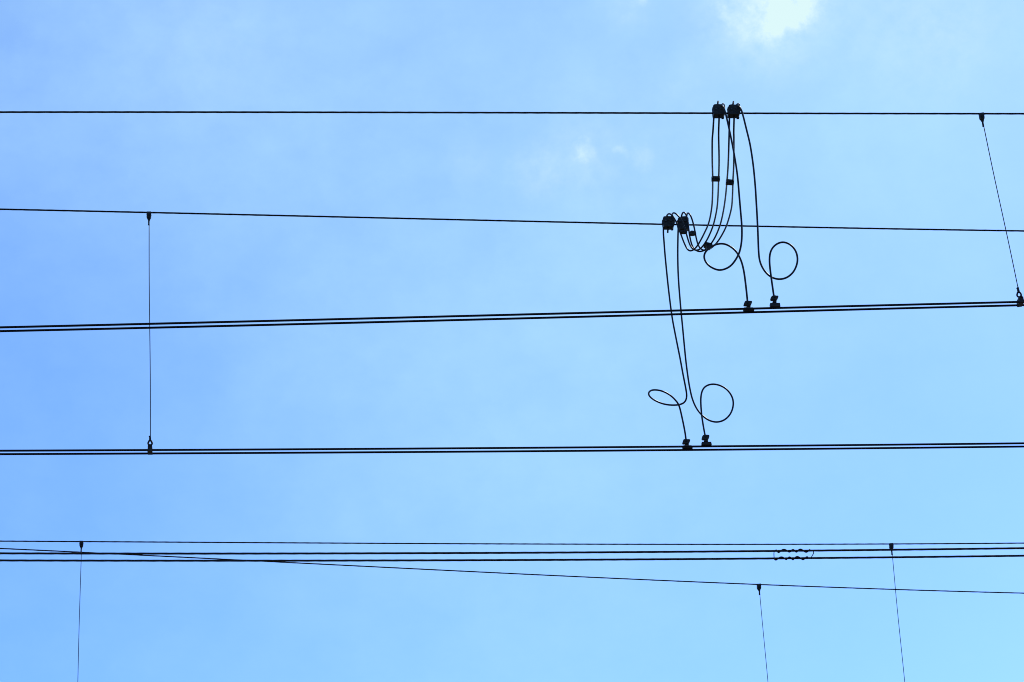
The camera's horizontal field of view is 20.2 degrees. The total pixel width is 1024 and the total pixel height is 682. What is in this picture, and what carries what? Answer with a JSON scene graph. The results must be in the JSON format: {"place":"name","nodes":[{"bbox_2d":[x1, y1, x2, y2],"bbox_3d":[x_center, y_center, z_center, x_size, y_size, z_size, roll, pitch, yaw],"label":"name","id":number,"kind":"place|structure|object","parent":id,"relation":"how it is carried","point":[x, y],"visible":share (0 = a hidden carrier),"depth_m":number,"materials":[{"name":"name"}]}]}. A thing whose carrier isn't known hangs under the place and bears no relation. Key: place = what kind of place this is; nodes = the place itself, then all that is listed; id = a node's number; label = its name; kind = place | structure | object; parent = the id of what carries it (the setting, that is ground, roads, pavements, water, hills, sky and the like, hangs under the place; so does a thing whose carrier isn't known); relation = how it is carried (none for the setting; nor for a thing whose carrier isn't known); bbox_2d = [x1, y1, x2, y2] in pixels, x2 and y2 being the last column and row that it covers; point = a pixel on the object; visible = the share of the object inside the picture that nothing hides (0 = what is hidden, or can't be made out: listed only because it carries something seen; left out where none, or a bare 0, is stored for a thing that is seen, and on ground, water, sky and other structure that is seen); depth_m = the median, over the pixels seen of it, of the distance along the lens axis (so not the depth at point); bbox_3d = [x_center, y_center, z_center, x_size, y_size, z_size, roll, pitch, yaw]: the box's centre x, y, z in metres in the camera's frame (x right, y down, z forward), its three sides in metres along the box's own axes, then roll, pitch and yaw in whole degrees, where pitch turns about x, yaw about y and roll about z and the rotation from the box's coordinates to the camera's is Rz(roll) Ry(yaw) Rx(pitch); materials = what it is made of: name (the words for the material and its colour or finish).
{"place":"outdoors","nodes":[
{"label":"outdoors","id":0,"kind":"place"},
{"bbox_2d":[0,547,1023,554],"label":"feeder cable","id":1,"kind":"object","parent":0,"point":[323,553],"visible":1,"depth_m":21.46,"materials":[{"name":"black metal"}]},
{"bbox_2d":[0,555,1023,561],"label":"feeder cable","id":2,"kind":"object","parent":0,"point":[410,560],"visible":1,"depth_m":21.61,"materials":[{"name":"black metal"}]},
{"bbox_2d":[0,111,1023,114],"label":"carrier wire","id":3,"kind":"object","parent":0,"point":[488,112],"visible":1,"depth_m":17.33,"materials":[{"name":"black metal"}]},
{"bbox_2d":[712,101,724,118],"bbox_3d":[1.255,-1.401,17.452,0.086,0.124,0.068,0,-26,-5],"label":"jumper clamp","id":4,"kind":"object","parent":3,"relation":"attached to","point":[717,110],"visible":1,"depth_m":17.42,"materials":[{"name":"black metal"}]},
{"bbox_2d":[703,105,747,300],"bbox_3d":[1.239,-0.834,17.152,0.259,1.292,0.109,0,-26,-5],"label":"jumper cable","id":5,"kind":"object","parent":4,"relation":"hanging from","point":[728,245],"visible":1,"depth_m":17.02,"materials":[{"name":"black metal"}]},
{"bbox_2d":[727,101,739,118],"bbox_3d":[1.349,-1.402,17.459,0.087,0.125,0.069,0,-26,-5],"label":"jumper clamp","id":6,"kind":"object","parent":3,"relation":"attached to","point":[733,109],"visible":1,"depth_m":17.43,"materials":[{"name":"black metal"}]},
{"bbox_2d":[737,105,797,294],"bbox_3d":[1.527,-0.821,17.201,0.306,1.291,0.072,4,-26,-13],"label":"jumper cable","id":7,"kind":"object","parent":6,"relation":"hanging from","point":[770,252],"visible":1,"depth_m":17.07,"materials":[{"name":"black metal"}]},
{"bbox_2d":[979,112,1023,306],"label":"dropper","id":8,"kind":"object","parent":3,"relation":"hanging from","point":[1020,299],"visible":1,"depth_m":17.24,"materials":[{"name":"brown metal"}]},
{"bbox_2d":[0,301,1023,328],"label":"contact wire","id":9,"kind":"object","parent":8,"relation":"hanging from","point":[486,315],"visible":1,"depth_m":16.72,"materials":[{"name":"black metal"}]},
{"bbox_2d":[770,295,779,306],"bbox_3d":[1.540,-0.229,16.882,0.061,0.074,0.038,0,-26,-5],"label":"contact clamp","id":10,"kind":"object","parent":9,"relation":"attached to","point":[774,298],"visible":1,"depth_m":16.87,"materials":[{"name":"brown metal"}]},
{"bbox_2d":[0,304,1023,331],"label":"contact wire","id":11,"kind":"object","parent":8,"relation":"hanging from","point":[482,319],"visible":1,"depth_m":16.77,"materials":[{"name":"black metal"}]},
{"bbox_2d":[743,301,753,310],"bbox_3d":[1.388,-0.202,16.915,0.064,0.065,0.038,0,-26,-5],"label":"contact clamp","id":12,"kind":"object","parent":11,"relation":"attached to","point":[747,304],"visible":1,"depth_m":16.91,"materials":[{"name":"brown metal"}]},
{"bbox_2d":[0,208,1023,231],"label":"carrier wire","id":13,"kind":"object","parent":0,"point":[504,220],"visible":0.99,"depth_m":19.28,"materials":[{"name":"black metal"}]},
{"bbox_2d":[146,211,152,454],"bbox_3d":[-2.361,-0.071,18.762,0.067,1.742,0.080,0,-26,-5],"label":"dropper","id":14,"kind":"object","parent":13,"relation":"hanging from","point":[150,448],"visible":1,"depth_m":18.73,"materials":[{"name":"brown metal"}]},
{"bbox_2d":[0,442,1023,451],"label":"contact wire","id":15,"kind":"object","parent":14,"relation":"hanging from","point":[432,448],"visible":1,"depth_m":18.54,"materials":[{"name":"black metal"}]},
{"bbox_2d":[701,435,711,444],"bbox_3d":[1.258,0.645,18.665,0.067,0.072,0.038,0,-26,-5],"label":"contact clamp","id":16,"kind":"object","parent":15,"relation":"attached to","point":[705,438],"visible":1,"depth_m":18.65,"materials":[{"name":"brown metal"}]},
{"bbox_2d":[0,445,1023,454],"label":"contact wire","id":17,"kind":"object","parent":14,"relation":"hanging from","point":[496,451],"visible":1,"depth_m":18.59,"materials":[{"name":"black metal"}]},
{"bbox_2d":[682,439,692,448],"bbox_3d":[1.137,0.671,18.700,0.066,0.066,0.038,0,-26,-5],"label":"contact clamp","id":18,"kind":"object","parent":17,"relation":"attached to","point":[685,442],"visible":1,"depth_m":18.69,"materials":[{"name":"brown metal"}]},
{"bbox_2d":[662,216,674,232],"bbox_3d":[1.052,-0.779,19.361,0.086,0.115,0.068,0,-26,-5],"label":"jumper clamp","id":19,"kind":"object","parent":13,"relation":"attached to","point":[668,222],"visible":1,"depth_m":19.34,"materials":[{"name":"brown metal"}]},
{"bbox_2d":[648,227,687,438],"bbox_3d":[0.983,-0.049,19.043,0.279,1.552,0.196,18,-33,-37],"label":"jumper cable","id":20,"kind":"object","parent":19,"relation":"hanging from","point":[670,395],"visible":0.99,"depth_m":18.93,"materials":[{"name":"black metal"}]},
{"bbox_2d":[666,116,714,251],"bbox_3d":[1.220,-1.057,18.395,0.220,0.490,2.011,0,-26,-5],"label":"jumper cable","id":21,"kind":"object","parent":19,"relation":"attached to","point":[697,245],"visible":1,"depth_m":18.60,"materials":[{"name":"black metal"}]},
{"bbox_2d":[711,176,719,181],"bbox_3d":[1.278,-1.017,18.064,0.054,0.031,0.032,0,-26,-5],"label":"cable spacer","id":22,"kind":"object","parent":21,"relation":"attached to","point":[715,179],"visible":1,"depth_m":18.05,"materials":[{"name":"brown metal"}]},
{"bbox_2d":[672,116,719,250],"bbox_3d":[1.254,-1.058,18.398,0.215,0.496,2.011,0,-26,-5],"label":"jumper cable","id":23,"kind":"object","parent":19,"relation":"attached to","point":[702,246],"visible":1,"depth_m":18.56,"materials":[{"name":"black metal"}]},
{"bbox_2d":[677,216,688,230],"bbox_3d":[1.149,-0.776,19.367,0.081,0.122,0.068,0,-26,-5],"label":"jumper clamp","id":24,"kind":"object","parent":13,"relation":"attached to","point":[680,224],"visible":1,"depth_m":19.34,"materials":[{"name":"brown metal"}]},
{"bbox_2d":[677,228,733,434],"bbox_3d":[1.276,-0.072,19.041,0.314,1.573,0.079,-3,-26,0],"label":"jumper cable","id":25,"kind":"object","parent":24,"relation":"hanging from","point":[700,411],"visible":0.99,"depth_m":18.88,"materials":[{"name":"black metal"}]},
{"bbox_2d":[681,116,729,251],"bbox_3d":[1.308,-1.058,18.403,0.193,0.502,2.011,0,-26,-5],"label":"jumper cable","id":26,"kind":"object","parent":24,"relation":"attached to","point":[724,198],"visible":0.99,"depth_m":18.59,"materials":[{"name":"black metal"}]},
{"bbox_2d":[703,242,712,249],"bbox_3d":[1.302,-0.630,19.124,0.056,0.038,0.060,0,-26,-5],"label":"cable spacer","id":27,"kind":"object","parent":26,"relation":"attached to","point":[707,245],"visible":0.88,"depth_m":19.10,"materials":[{"name":"brown metal"}]},
{"bbox_2d":[726,179,733,184],"bbox_3d":[1.371,-0.999,18.119,0.054,0.037,0.032,0,-26,-5],"label":"cable spacer","id":28,"kind":"object","parent":26,"relation":"attached to","point":[730,182],"visible":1,"depth_m":18.11,"materials":[{"name":"brown metal"}]},
{"bbox_2d":[686,116,734,250],"bbox_3d":[1.350,-1.060,18.407,0.204,0.498,2.011,0,-26,-5],"label":"jumper cable","id":29,"kind":"object","parent":24,"relation":"attached to","point":[687,213],"visible":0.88,"depth_m":18.52,"materials":[{"name":"black metal"}]},
{"bbox_2d":[0,540,1023,544],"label":"carrier wire","id":30,"kind":"object","parent":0,"point":[508,543],"visible":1,"depth_m":24.74,"materials":[{"name":"black metal"}]},
{"bbox_2d":[78,541,83,666],"bbox_3d":[-3.625,2.502,24.101,0.041,1.777,0.080,0,-26,-5],"label":"dropper","id":31,"kind":"object","parent":30,"relation":"hanging from","point":[81,543],"visible":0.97,"depth_m":24.30,"materials":[{"name":"brown metal"}]},
{"bbox_2d":[889,543,904,681],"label":"dropper","id":32,"kind":"object","parent":30,"relation":"hanging from","point":[891,545],"visible":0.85,"depth_m":24.79,"materials":[{"name":"brown metal"}]},
{"bbox_2d":[0,548,1023,593],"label":"carrier wire","id":33,"kind":"object","parent":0,"point":[540,574],"visible":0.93,"depth_m":25.77,"materials":[{"name":"black metal"}]},
{"bbox_2d":[757,583,767,679],"bbox_3d":[2.278,3.012,25.719,0.054,1.797,0.080,0,-26,-5],"label":"dropper","id":34,"kind":"object","parent":33,"relation":"hanging from","point":[758,587],"visible":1,"depth_m":25.98,"materials":[{"name":"brown metal"}]},
{"bbox_2d":[0,0,1023,681],"label":"sky","id":35,"kind":"structure","parent":0,"point":[938,375],"materials":[{"name":"blue"}]}
]}

